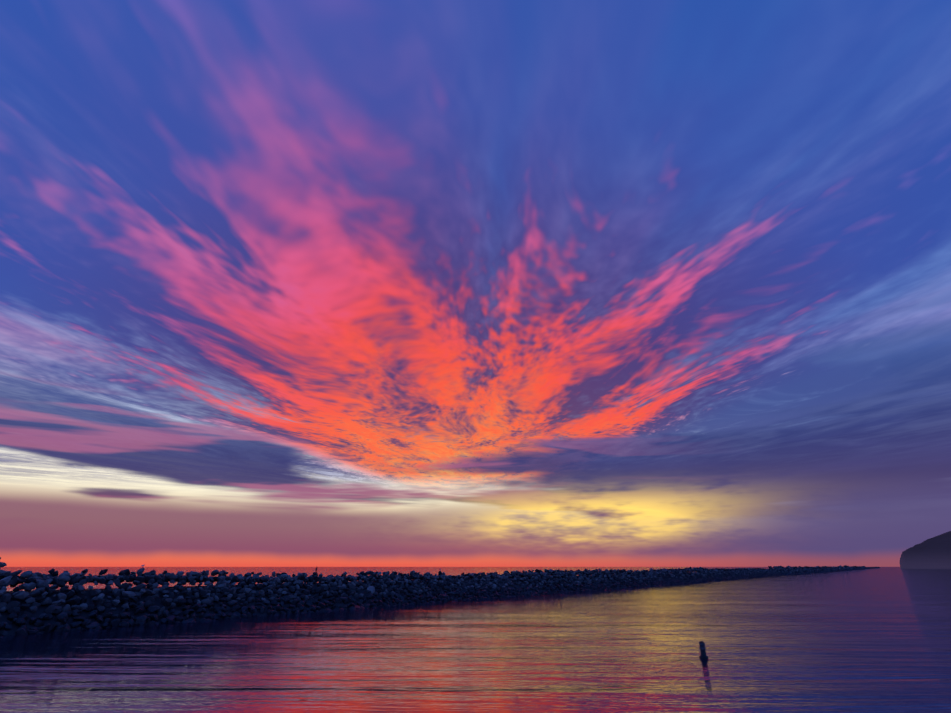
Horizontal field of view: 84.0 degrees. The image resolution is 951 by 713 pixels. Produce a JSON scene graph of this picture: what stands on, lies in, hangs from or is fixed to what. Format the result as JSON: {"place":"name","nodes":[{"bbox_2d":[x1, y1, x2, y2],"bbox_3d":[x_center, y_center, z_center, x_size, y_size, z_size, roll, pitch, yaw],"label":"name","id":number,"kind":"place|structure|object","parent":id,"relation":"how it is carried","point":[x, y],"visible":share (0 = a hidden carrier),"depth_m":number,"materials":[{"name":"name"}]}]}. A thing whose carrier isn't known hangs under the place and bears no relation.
{"place":"outdoors","nodes":[
{"label":"outdoors","id":0,"kind":"place"},
{"bbox_2d":[0,567,950,712],"bbox_3d":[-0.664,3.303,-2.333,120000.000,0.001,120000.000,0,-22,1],"label":"sea water","id":1,"kind":"structure","parent":0,"point":[876,640],"depth_m":25.48,"materials":[{"name":"liquid"}]},
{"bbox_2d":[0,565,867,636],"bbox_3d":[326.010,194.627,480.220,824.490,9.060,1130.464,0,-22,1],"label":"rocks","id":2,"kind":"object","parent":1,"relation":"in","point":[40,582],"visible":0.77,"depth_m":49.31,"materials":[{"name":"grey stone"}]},
{"bbox_2d":[0,557,6,568],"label":"pelican","id":3,"kind":"object","parent":2,"relation":"on","point":[2,564],"visible":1,"depth_m":38.17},
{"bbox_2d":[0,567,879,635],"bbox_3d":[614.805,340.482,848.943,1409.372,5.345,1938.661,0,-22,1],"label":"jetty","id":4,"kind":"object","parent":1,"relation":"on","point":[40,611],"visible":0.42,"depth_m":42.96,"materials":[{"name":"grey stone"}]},
{"bbox_2d":[699,640,707,658],"bbox_3d":[10.585,13.861,24.527,0.400,1.233,0.400,5,-20,-16],"label":"spar buoy","id":5,"kind":"object","parent":1,"relation":"in","point":[702,649],"visible":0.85,"depth_m":24.51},
{"bbox_2d":[0,0,950,566],"label":"sky","id":6,"kind":"structure","parent":0,"point":[283,283],"materials":[{"name":"blue"}]},
{"bbox_2d":[900,531,950,568],"bbox_3d":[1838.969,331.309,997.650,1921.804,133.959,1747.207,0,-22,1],"label":"headland cliff","id":7,"kind":"structure","parent":0,"point":[933,552],"depth_m":1102.41,"materials":[{"name":"grey stone"}]}
]}

